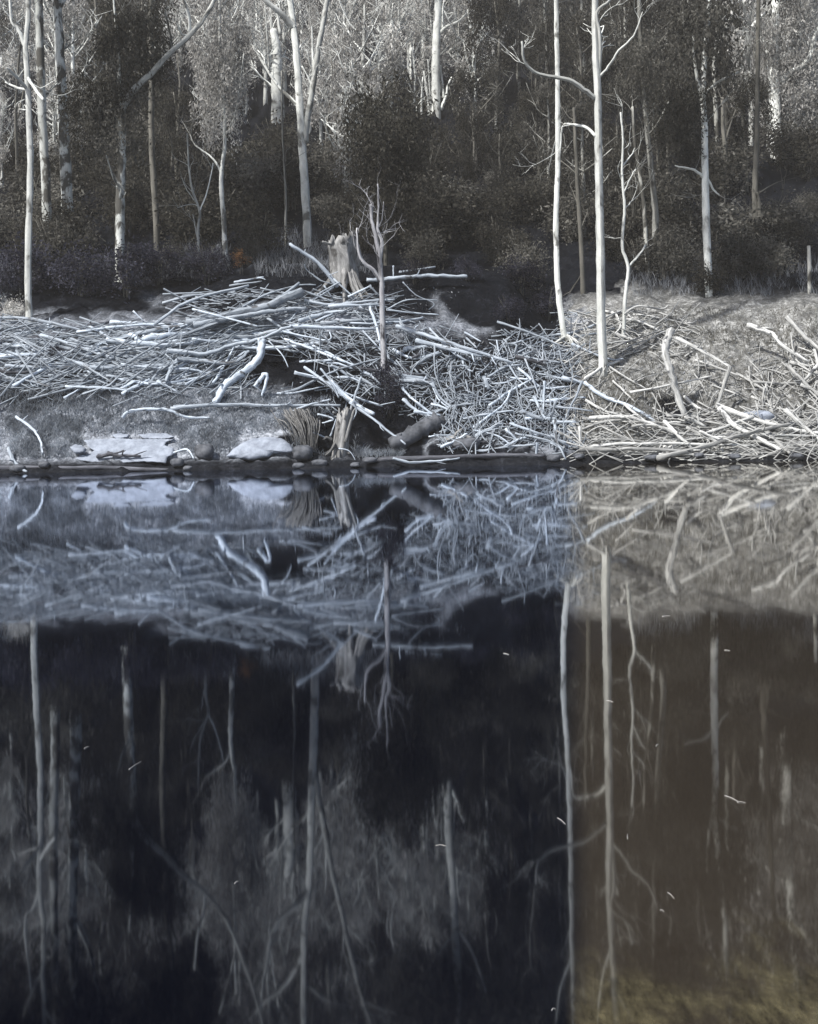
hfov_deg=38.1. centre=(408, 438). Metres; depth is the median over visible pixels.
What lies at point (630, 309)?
driftwood log
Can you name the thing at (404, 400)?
driftwood log
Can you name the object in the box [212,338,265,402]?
driftwood log
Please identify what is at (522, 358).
driftwood log
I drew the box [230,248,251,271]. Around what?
shrub
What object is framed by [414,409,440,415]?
driftwood log
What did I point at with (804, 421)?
brushwood
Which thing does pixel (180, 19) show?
gum tree
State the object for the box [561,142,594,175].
shrub
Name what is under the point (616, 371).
driftwood log
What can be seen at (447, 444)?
driftwood stick
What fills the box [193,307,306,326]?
driftwood log
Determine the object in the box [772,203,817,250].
shrub
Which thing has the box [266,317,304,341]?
driftwood log
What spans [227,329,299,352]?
driftwood stick
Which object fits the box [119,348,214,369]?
driftwood stick
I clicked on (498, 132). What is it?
shrub
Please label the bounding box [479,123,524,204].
gum tree
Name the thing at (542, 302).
shrub
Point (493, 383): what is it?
driftwood stick
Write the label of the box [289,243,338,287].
driftwood log
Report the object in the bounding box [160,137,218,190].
shrub
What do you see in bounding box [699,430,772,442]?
driftwood log
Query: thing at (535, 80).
sapling
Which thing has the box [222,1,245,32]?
gum tree
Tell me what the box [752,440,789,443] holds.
driftwood log
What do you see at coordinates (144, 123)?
shrub
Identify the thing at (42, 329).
driftwood log
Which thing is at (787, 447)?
driftwood log
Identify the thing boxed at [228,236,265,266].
shrub
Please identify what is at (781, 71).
tree
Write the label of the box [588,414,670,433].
driftwood log
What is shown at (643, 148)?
shrub
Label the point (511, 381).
driftwood stick
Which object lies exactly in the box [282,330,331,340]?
driftwood log
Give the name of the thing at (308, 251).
weeds
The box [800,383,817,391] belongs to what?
driftwood log
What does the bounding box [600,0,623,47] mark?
gum tree
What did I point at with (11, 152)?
shrub
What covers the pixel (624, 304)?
sapling
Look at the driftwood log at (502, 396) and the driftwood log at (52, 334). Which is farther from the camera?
the driftwood log at (52, 334)
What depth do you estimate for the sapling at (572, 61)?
99.94 m
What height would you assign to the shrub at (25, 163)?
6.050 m
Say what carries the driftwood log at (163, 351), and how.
on the brushwood at (141, 374)
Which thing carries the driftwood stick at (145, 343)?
on the brushwood at (141, 374)
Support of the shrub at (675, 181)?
on the ground at (472, 302)
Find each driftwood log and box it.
[5,363,61,368]
[6,346,50,356]
[6,376,50,387]
[6,447,26,471]
[7,343,37,351]
[12,318,66,334]
[12,361,52,386]
[15,415,43,454]
[29,321,109,339]
[62,359,128,371]
[63,389,77,398]
[65,385,126,391]
[69,329,111,345]
[84,342,122,358]
[95,374,117,381]
[96,450,145,458]
[109,320,183,325]
[109,350,164,357]
[119,380,135,387]
[121,378,149,395]
[121,401,209,418]
[125,333,206,341]
[128,333,195,349]
[132,354,160,364]
[141,327,203,340]
[150,354,176,381]
[156,380,177,392]
[165,360,180,381]
[166,325,291,356]
[170,400,340,409]
[173,448,193,458]
[176,350,249,365]
[180,287,303,326]
[192,308,256,326]
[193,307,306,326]
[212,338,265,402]
[229,281,261,286]
[234,276,263,282]
[242,284,315,306]
[253,372,268,396]
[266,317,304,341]
[268,341,287,365]
[276,386,323,394]
[281,309,323,322]
[281,358,377,393]
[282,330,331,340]
[284,338,361,371]
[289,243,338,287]
[290,323,379,330]
[293,399,329,410]
[294,371,393,406]
[303,290,333,301]
[303,366,357,401]
[304,298,394,311]
[308,287,333,303]
[312,282,340,300]
[312,345,352,364]
[315,313,333,321]
[317,413,333,423]
[320,309,377,324]
[320,368,338,397]
[328,303,378,308]
[329,380,374,415]
[333,278,357,300]
[340,318,403,322]
[340,366,381,372]
[348,285,371,297]
[349,401,405,444]
[350,376,361,407]
[354,376,379,388]
[366,270,467,282]
[366,364,422,375]
[377,316,423,324]
[386,299,436,309]
[386,309,438,314]
[388,411,445,450]
[391,370,427,378]
[392,348,438,359]
[393,457,459,463]
[394,376,432,383]
[395,324,512,364]
[399,266,435,272]
[402,282,434,308]
[402,398,428,417]
[403,341,434,352]
[410,352,441,369]
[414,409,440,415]
[415,338,482,361]
[428,434,450,437]
[432,380,461,414]
[444,428,471,441]
[448,363,468,367]
[463,407,513,420]
[464,332,480,341]
[471,443,535,451]
[472,389,511,427]
[474,420,502,437]
[480,439,493,444]
[482,376,490,390]
[488,373,534,406]
[497,321,564,347]
[504,426,518,441]
[505,343,517,352]
[509,419,574,445]
[515,355,547,365]
[515,432,568,450]
[517,367,569,388]
[518,337,554,352]
[520,409,543,420]
[523,343,549,355]
[525,439,538,453]
[541,381,545,412]
[542,400,559,421]
[546,393,585,402]
[550,421,579,424]
[550,434,586,448]
[550,442,567,452]
[551,324,595,336]
[552,420,575,424]
[561,375,582,384]
[571,337,623,360]
[572,328,614,337]
[577,426,580,449]
[579,447,680,452]
[582,419,630,430]
[583,360,620,380]
[583,381,658,424]
[585,399,618,414]
[586,425,612,433]
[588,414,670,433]
[589,442,754,446]
[592,335,636,345]
[605,310,620,335]
[606,304,637,317]
[608,365,645,388]
[615,332,631,339]
[623,399,653,427]
[624,305,668,314]
[626,318,664,334]
[630,375,711,393]
[631,423,674,434]
[633,313,696,323]
[656,423,792,460]
[658,453,717,455]
[661,327,687,416]
[662,407,691,447]
[666,408,695,416]
[675,302,700,332]
[675,336,728,366]
[679,428,742,435]
[683,395,715,413]
[684,408,706,426]
[686,426,723,451]
[694,364,717,366]
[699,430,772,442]
[712,365,731,408]
[715,402,817,434]
[717,406,780,450]
[736,372,769,392]
[746,429,816,436]
[747,323,808,362]
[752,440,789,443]
[764,430,790,453]
[769,408,787,422]
[780,442,817,450]
[783,408,817,439]
[784,315,817,349]
[787,365,817,395]
[790,360,814,366]
[792,441,817,450]
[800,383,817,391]
[804,363,817,380]
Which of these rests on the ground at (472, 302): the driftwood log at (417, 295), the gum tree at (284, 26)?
the gum tree at (284, 26)
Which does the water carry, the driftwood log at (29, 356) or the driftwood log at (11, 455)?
the driftwood log at (11, 455)
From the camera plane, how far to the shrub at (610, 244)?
63.00 m
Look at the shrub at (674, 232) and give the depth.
61.03 m
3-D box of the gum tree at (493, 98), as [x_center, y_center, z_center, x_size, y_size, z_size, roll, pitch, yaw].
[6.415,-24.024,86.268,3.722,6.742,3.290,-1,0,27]
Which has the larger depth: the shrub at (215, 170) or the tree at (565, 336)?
the shrub at (215, 170)
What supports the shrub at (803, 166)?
on the ground at (472, 302)
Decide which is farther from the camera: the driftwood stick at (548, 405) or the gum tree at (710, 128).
the gum tree at (710, 128)
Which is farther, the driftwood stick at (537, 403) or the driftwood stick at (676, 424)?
the driftwood stick at (537, 403)
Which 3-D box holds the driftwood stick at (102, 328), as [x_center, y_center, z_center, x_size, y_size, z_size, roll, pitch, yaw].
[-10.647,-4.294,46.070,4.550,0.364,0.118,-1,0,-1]
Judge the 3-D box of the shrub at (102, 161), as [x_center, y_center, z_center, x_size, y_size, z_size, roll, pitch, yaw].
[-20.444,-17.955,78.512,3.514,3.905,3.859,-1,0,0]
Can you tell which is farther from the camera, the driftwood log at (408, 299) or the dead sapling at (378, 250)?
the driftwood log at (408, 299)
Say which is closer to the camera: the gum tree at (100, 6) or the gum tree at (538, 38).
the gum tree at (538, 38)
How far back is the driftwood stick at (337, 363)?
44.34 m
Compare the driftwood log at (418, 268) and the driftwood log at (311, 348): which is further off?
the driftwood log at (418, 268)
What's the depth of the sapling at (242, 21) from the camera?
104.95 m
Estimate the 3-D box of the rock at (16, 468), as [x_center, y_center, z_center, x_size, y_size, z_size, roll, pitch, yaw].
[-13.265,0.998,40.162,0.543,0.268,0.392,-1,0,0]
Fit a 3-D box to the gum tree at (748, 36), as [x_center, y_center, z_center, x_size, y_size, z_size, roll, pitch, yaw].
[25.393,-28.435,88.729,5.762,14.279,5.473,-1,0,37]
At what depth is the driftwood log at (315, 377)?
43.20 m
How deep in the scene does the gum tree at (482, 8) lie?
91.46 m
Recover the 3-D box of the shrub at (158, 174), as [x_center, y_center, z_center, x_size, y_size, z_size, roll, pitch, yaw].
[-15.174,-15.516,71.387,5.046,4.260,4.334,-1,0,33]
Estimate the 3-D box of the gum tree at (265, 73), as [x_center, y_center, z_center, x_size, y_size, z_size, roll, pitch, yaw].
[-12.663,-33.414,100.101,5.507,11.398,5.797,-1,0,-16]
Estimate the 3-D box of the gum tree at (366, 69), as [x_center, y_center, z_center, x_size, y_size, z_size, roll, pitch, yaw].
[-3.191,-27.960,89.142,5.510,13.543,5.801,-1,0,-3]
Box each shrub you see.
[0,127,36,167]
[0,135,35,181]
[0,138,84,194]
[0,157,60,219]
[0,186,25,241]
[0,196,64,257]
[0,231,71,297]
[0,293,24,323]
[4,138,38,181]
[7,166,103,229]
[10,208,105,281]
[19,186,109,248]
[22,121,77,155]
[26,152,103,216]
[37,236,117,297]
[42,240,93,280]
[46,245,86,286]
[46,342,66,360]
[49,122,116,190]
[53,212,100,251]
[68,227,170,303]
[74,146,116,179]
[78,152,126,195]
[79,154,184,228]
[86,169,171,236]
[99,102,158,162]
[101,157,156,179]
[128,92,202,159]
[128,156,186,201]
[133,233,189,284]
[134,168,185,200]
[138,131,178,164]
[139,177,233,246]
[143,116,189,163]
[152,172,261,251]
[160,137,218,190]
[160,148,266,222]
[162,238,191,269]
[176,232,237,285]
[178,164,249,220]
[179,154,253,197]
[207,135,276,191]
[209,143,294,219]
[216,135,262,169]
[227,128,322,205]
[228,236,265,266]
[229,208,296,254]
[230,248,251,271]
[238,109,311,163]
[246,150,316,206]
[250,119,310,157]
[251,138,337,212]
[288,135,344,196]
[307,132,351,173]
[310,188,348,228]
[312,166,352,199]
[318,119,342,149]
[319,152,377,191]
[323,186,356,219]
[325,180,413,250]
[329,184,361,224]
[334,166,427,234]
[336,223,373,253]
[363,360,407,393]
[371,377,410,419]
[389,148,442,219]
[389,162,497,249]
[391,224,450,269]
[393,218,438,243]
[397,159,491,249]
[397,251,433,284]
[402,107,482,174]
[407,139,457,183]
[429,167,493,239]
[448,180,520,243]
[449,252,485,282]
[458,109,536,179]
[461,182,504,219]
[463,214,526,258]
[470,178,514,220]
[475,161,516,193]
[477,225,529,264]
[482,156,551,227]
[485,235,553,291]
[488,224,550,263]
[490,288,530,323]
[493,246,550,295]
[510,165,561,228]
[514,143,545,170]
[517,117,564,174]
[519,172,572,222]
[522,161,614,218]
[525,281,569,320]
[527,123,603,178]
[528,173,610,244]
[540,161,619,224]
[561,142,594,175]
[561,148,628,206]
[566,161,697,251]
[571,119,630,148]
[579,126,653,203]
[584,209,641,262]
[585,111,646,168]
[604,155,701,215]
[609,158,700,221]
[610,228,659,272]
[628,218,697,280]
[629,183,722,249]
[632,136,659,169]
[638,212,685,250]
[648,213,700,251]
[658,236,712,283]
[666,177,776,265]
[671,131,721,161]
[673,137,743,194]
[678,159,732,203]
[679,251,743,297]
[694,125,777,197]
[695,129,753,164]
[697,226,774,281]
[699,215,775,279]
[726,238,772,282]
[739,184,807,233]
[739,203,817,267]
[745,179,817,253]
[745,230,803,278]
[746,108,817,171]
[762,212,817,256]
[763,117,817,182]
[764,116,817,173]
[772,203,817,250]
[784,181,817,223]
[796,139,817,175]
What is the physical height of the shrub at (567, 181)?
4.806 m
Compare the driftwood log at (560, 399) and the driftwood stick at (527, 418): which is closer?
the driftwood stick at (527, 418)
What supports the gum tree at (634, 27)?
on the ground at (472, 302)
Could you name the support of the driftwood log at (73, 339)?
on the brushwood at (141, 374)
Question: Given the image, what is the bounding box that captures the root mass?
[270,407,319,460]
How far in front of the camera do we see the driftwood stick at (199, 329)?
45.63 m
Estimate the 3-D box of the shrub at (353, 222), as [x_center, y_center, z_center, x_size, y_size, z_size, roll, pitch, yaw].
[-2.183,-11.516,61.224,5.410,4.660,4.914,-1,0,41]
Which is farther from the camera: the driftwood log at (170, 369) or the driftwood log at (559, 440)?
the driftwood log at (170, 369)
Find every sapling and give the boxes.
[5,27,33,199]
[84,0,97,83]
[159,133,220,265]
[173,42,204,157]
[181,0,262,259]
[233,0,253,65]
[240,55,259,114]
[279,71,311,251]
[325,44,341,146]
[339,179,405,369]
[394,0,412,50]
[402,28,431,102]
[406,0,409,71]
[406,69,433,114]
[416,55,442,116]
[440,85,458,114]
[446,6,465,78]
[487,10,503,93]
[516,0,520,81]
[521,22,546,140]
[561,1,589,103]
[595,89,654,334]
[666,41,691,122]
[710,72,751,199]
[712,9,738,141]
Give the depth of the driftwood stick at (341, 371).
44.20 m
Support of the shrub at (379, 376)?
on the ground at (472, 302)
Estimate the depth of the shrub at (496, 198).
68.11 m
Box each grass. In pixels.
[0,293,406,459]
[572,300,817,452]
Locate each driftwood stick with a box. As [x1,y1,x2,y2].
[0,316,98,334]
[0,351,65,358]
[0,353,57,362]
[0,369,28,374]
[27,347,98,359]
[39,333,131,362]
[39,341,91,358]
[56,355,112,369]
[76,323,193,333]
[83,322,219,344]
[87,370,210,384]
[103,325,213,344]
[105,337,200,347]
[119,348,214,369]
[126,364,192,367]
[153,284,248,324]
[162,291,235,304]
[163,367,205,373]
[175,357,204,379]
[185,365,225,385]
[192,338,250,343]
[201,329,277,338]
[202,342,321,349]
[211,347,234,383]
[219,282,299,323]
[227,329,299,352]
[231,342,256,360]
[238,329,297,334]
[298,310,346,322]
[299,359,331,362]
[326,362,352,368]
[330,320,392,324]
[330,364,347,374]
[337,376,361,381]
[338,344,373,350]
[361,330,396,363]
[363,370,380,384]
[368,306,380,348]
[397,376,436,387]
[401,387,431,412]
[412,347,429,358]
[428,327,470,362]
[431,403,448,410]
[432,403,475,412]
[433,345,444,396]
[440,433,467,448]
[474,430,509,443]
[478,342,505,374]
[488,363,529,377]
[492,379,513,384]
[498,375,529,386]
[505,423,550,425]
[505,434,537,445]
[507,359,530,389]
[510,376,528,380]
[515,334,559,343]
[517,354,559,362]
[521,385,553,390]
[524,358,538,394]
[525,417,555,420]
[529,399,556,402]
[532,395,546,419]
[539,403,592,411]
[553,419,565,459]
[562,381,583,424]
[564,342,596,363]
[591,438,662,446]
[607,329,662,349]
[612,380,634,402]
[633,420,704,431]
[646,330,690,341]
[663,445,723,457]
[669,415,753,447]
[669,436,749,441]
[693,416,761,427]
[694,359,738,375]
[712,384,738,394]
[751,395,792,411]
[753,380,801,384]
[765,419,816,425]
[812,349,817,362]
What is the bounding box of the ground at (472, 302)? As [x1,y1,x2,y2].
[0,0,817,473]
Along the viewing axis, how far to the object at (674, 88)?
73.94 m
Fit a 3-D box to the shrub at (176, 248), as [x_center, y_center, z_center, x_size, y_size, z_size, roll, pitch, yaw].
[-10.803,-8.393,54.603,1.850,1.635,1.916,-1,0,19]
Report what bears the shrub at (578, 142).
on the ground at (472, 302)
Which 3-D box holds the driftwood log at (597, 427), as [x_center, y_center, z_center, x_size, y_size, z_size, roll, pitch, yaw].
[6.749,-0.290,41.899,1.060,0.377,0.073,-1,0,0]
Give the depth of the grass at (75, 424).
42.46 m
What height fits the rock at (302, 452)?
0.537 m
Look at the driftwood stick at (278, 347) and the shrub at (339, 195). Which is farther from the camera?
the shrub at (339, 195)
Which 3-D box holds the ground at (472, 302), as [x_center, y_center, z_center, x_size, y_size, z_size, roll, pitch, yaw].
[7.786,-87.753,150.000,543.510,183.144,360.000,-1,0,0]
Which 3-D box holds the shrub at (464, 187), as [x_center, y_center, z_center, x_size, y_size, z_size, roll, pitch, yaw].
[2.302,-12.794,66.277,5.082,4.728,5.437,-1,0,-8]
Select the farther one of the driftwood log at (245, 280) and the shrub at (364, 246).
the shrub at (364, 246)
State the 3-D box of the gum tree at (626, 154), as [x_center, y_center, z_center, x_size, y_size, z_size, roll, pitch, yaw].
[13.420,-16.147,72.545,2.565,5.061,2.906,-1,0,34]
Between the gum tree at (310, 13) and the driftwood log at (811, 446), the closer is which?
the driftwood log at (811, 446)
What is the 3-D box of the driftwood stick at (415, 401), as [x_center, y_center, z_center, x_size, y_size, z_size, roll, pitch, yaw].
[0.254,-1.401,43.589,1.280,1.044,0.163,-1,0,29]
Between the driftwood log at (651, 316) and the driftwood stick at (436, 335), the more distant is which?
the driftwood log at (651, 316)
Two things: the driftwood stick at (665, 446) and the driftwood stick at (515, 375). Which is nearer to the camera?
the driftwood stick at (665, 446)
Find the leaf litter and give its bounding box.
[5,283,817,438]
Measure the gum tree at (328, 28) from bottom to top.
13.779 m
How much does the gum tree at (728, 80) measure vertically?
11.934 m
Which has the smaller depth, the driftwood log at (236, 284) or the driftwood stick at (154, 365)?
the driftwood stick at (154, 365)
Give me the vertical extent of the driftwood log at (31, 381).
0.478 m
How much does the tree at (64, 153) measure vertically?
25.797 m
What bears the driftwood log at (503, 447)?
on the ground at (472, 302)
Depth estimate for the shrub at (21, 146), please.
78.93 m
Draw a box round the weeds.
[0,223,817,296]
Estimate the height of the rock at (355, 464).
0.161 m
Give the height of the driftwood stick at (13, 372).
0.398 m
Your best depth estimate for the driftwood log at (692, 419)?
41.85 m
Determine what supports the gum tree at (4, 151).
on the ground at (472, 302)
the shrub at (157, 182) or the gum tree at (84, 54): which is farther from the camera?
the gum tree at (84, 54)
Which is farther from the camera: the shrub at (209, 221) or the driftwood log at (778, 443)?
the shrub at (209, 221)
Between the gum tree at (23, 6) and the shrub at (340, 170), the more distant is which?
the gum tree at (23, 6)
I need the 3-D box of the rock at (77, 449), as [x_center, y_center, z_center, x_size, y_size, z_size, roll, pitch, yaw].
[-11.452,0.361,41.082,0.551,0.338,0.416,-1,0,0]
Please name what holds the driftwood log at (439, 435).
on the ground at (472, 302)
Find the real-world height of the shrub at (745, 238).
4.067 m
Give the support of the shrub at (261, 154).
on the ground at (472, 302)
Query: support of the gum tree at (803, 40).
on the ground at (472, 302)
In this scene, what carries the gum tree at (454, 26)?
on the ground at (472, 302)
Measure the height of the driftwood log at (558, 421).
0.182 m
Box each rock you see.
[9,464,25,471]
[38,461,49,467]
[70,444,86,453]
[75,438,173,462]
[112,433,129,437]
[138,433,173,438]
[170,458,183,465]
[183,466,192,469]
[194,443,213,459]
[226,437,292,460]
[292,445,313,459]
[292,463,304,468]
[311,459,327,465]
[350,462,359,466]
[362,457,376,462]
[450,437,480,450]
[547,454,560,461]
[574,453,584,458]
[644,454,656,459]
[694,453,703,457]
[727,453,740,458]
[745,410,774,420]
[788,452,803,457]
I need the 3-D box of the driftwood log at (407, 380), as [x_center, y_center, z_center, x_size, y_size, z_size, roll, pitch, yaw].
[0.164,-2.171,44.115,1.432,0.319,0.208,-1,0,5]
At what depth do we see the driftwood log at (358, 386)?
42.67 m
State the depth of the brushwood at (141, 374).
44.60 m
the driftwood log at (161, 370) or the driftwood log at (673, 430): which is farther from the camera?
the driftwood log at (161, 370)
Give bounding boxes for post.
[807,246,811,293]
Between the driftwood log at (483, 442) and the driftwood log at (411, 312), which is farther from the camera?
the driftwood log at (411, 312)
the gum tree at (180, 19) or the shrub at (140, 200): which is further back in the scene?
the gum tree at (180, 19)
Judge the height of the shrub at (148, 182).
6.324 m
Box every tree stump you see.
[315,230,368,301]
[322,404,355,459]
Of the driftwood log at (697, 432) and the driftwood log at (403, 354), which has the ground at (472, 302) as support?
the driftwood log at (697, 432)
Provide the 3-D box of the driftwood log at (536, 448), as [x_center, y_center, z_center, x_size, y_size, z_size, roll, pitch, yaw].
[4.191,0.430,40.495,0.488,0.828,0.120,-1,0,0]
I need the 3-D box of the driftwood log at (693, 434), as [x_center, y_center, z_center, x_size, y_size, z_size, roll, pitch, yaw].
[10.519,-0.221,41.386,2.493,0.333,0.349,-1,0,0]
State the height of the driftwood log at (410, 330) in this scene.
1.751 m
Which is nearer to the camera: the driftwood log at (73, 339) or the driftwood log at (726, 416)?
the driftwood log at (726, 416)
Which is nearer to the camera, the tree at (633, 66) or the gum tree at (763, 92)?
the tree at (633, 66)
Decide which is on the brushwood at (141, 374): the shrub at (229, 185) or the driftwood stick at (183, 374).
the driftwood stick at (183, 374)
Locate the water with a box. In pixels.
[0,460,817,1023]
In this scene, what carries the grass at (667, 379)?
on the ground at (472, 302)
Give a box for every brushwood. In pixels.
[0,283,612,455]
[553,300,817,463]
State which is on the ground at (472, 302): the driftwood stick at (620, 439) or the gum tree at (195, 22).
the gum tree at (195, 22)
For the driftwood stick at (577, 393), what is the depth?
42.89 m
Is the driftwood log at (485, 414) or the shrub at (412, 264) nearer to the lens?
the driftwood log at (485, 414)
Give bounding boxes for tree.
[0,0,23,89]
[0,0,24,46]
[0,0,84,322]
[0,2,10,125]
[0,3,17,63]
[0,40,32,135]
[0,90,13,187]
[1,0,35,92]
[1,0,44,56]
[13,0,52,69]
[17,0,92,74]
[24,69,73,168]
[28,0,112,118]
[29,8,88,130]
[33,0,73,225]
[48,0,83,224]
[50,0,215,282]
[55,78,103,187]
[63,0,102,83]
[65,0,93,76]
[86,0,138,102]
[86,2,127,65]
[113,0,185,129]
[116,0,160,252]
[125,68,180,182]
[127,0,179,104]
[131,0,188,82]
[136,88,174,120]
[154,0,186,66]
[154,81,202,179]
[163,0,196,56]
[164,0,240,90]
[180,0,225,58]
[183,0,250,131]
[183,95,233,181]
[186,81,226,167]
[190,62,228,159]
[221,0,265,89]
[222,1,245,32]
[231,0,288,105]
[233,0,269,29]
[244,0,273,72]
[245,0,291,124]
[251,0,329,247]
[260,0,309,91]
[273,0,319,58]
[281,27,336,133]
[290,27,338,152]
[299,0,327,74]
[302,0,355,99]
[303,0,319,32]
[315,0,376,99]
[316,60,378,154]
[320,73,376,192]
[323,0,363,68]
[329,61,448,265]
[331,0,401,116]
[339,0,407,96]
[360,71,388,144]
[366,0,420,106]
[369,101,411,181]
[385,0,433,78]
[395,113,431,181]
[396,0,431,57]
[401,0,460,79]
[407,0,466,118]
[434,0,511,106]
[440,51,509,184]
[442,0,473,62]
[445,0,477,58]
[452,108,497,190]
[454,1,523,87]
[458,0,521,128]
[461,0,517,60]
[471,61,518,130]
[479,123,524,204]
[485,0,656,376]
[498,0,526,44]
[504,0,541,88]
[506,83,562,178]
[516,76,572,180]
[517,0,572,86]
[519,10,576,127]
[521,0,554,80]
[532,0,560,39]
[540,0,577,346]
[540,92,617,236]
[547,0,610,86]
[549,5,614,151]
[552,105,587,295]
[558,0,591,19]
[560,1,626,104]
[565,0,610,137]
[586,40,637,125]
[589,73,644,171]
[598,0,644,43]
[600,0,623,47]
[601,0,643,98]
[602,89,653,275]
[607,0,681,272]
[608,131,646,205]
[612,0,684,136]
[629,105,685,205]
[636,0,756,296]
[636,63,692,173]
[637,0,674,50]
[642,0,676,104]
[654,0,695,68]
[660,61,691,153]
[668,0,704,96]
[670,88,717,183]
[675,0,744,119]
[683,0,755,132]
[711,0,780,145]
[714,0,753,91]
[716,0,817,165]
[721,67,780,192]
[737,1,769,72]
[743,42,784,145]
[745,0,817,236]
[765,167,786,222]
[780,0,814,83]
[780,0,817,142]
[780,57,817,136]
[811,93,817,137]
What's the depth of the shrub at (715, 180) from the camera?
73.55 m
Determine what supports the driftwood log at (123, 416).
on the ground at (472, 302)
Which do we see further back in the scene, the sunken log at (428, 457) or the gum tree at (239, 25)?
the gum tree at (239, 25)
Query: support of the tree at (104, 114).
on the ground at (472, 302)
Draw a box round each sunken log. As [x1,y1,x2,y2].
[0,465,167,470]
[377,453,545,461]
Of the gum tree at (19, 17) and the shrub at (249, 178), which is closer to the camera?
the shrub at (249, 178)
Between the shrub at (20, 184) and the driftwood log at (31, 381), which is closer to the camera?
the driftwood log at (31, 381)
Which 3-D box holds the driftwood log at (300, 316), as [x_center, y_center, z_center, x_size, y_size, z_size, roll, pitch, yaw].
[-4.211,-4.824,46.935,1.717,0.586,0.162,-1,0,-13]
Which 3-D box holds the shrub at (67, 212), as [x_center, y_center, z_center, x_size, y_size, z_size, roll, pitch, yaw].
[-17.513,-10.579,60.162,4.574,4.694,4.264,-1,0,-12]
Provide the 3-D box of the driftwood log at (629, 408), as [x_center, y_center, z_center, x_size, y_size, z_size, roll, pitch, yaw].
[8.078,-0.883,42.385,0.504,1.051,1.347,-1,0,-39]
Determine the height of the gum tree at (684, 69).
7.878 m
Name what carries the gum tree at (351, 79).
on the ground at (472, 302)
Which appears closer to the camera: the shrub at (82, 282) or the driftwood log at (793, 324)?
the driftwood log at (793, 324)
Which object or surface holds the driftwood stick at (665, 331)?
on the brushwood at (804, 421)
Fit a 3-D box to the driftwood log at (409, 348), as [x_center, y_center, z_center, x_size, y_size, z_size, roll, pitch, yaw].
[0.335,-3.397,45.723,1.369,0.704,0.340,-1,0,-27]
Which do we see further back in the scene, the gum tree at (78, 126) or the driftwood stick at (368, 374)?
the gum tree at (78, 126)
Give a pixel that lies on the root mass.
(302, 424)
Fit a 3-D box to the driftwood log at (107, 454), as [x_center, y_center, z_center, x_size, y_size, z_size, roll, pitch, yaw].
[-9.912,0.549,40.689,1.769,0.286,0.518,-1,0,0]
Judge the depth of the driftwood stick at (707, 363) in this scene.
45.27 m
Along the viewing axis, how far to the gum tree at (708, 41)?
96.25 m
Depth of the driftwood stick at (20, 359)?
44.60 m
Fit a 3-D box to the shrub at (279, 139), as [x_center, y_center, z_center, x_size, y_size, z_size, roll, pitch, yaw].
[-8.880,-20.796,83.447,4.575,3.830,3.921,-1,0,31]
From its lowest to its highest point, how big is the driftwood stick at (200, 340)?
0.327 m
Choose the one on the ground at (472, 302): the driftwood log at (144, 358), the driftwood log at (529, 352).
the driftwood log at (529, 352)
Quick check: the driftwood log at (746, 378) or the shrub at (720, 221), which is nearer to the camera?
the driftwood log at (746, 378)
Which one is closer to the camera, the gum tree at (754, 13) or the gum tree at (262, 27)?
the gum tree at (754, 13)
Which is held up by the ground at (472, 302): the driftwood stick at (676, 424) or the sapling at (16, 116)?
the sapling at (16, 116)
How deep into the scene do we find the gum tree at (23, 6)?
106.60 m
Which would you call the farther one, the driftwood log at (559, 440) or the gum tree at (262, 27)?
the gum tree at (262, 27)
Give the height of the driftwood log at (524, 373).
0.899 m
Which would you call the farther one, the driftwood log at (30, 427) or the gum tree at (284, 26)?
the gum tree at (284, 26)
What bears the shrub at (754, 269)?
on the ground at (472, 302)
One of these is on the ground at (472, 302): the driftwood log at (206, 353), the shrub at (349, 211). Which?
the shrub at (349, 211)
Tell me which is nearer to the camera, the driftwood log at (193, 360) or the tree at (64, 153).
the driftwood log at (193, 360)
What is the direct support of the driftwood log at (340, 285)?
on the brushwood at (141, 374)
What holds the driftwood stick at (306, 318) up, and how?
on the brushwood at (141, 374)
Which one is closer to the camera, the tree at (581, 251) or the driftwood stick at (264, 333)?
the driftwood stick at (264, 333)
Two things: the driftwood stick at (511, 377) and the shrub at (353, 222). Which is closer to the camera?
the driftwood stick at (511, 377)
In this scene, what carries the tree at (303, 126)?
on the ground at (472, 302)
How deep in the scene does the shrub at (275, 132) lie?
82.36 m
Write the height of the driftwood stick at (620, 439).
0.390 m
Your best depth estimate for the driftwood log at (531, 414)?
42.53 m
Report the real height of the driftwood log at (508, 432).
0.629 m
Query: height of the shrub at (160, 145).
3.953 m
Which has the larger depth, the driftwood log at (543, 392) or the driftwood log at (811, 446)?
the driftwood log at (543, 392)
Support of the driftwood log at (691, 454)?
on the ground at (472, 302)
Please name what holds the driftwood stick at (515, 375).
on the brushwood at (141, 374)
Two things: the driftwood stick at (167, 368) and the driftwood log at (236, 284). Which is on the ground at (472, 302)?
the driftwood log at (236, 284)
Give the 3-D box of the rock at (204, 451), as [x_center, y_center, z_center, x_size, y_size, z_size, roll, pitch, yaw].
[-7.051,0.454,40.790,0.689,0.568,0.641,-1,0,0]
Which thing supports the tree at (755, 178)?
on the ground at (472, 302)
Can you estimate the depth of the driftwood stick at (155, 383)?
43.55 m
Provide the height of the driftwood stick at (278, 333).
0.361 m
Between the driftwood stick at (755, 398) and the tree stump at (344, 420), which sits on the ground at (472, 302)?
the tree stump at (344, 420)
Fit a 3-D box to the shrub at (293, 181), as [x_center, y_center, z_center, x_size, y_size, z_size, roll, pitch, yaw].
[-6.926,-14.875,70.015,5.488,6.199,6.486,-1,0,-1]
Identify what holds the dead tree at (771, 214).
on the ground at (472, 302)
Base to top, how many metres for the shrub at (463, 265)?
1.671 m

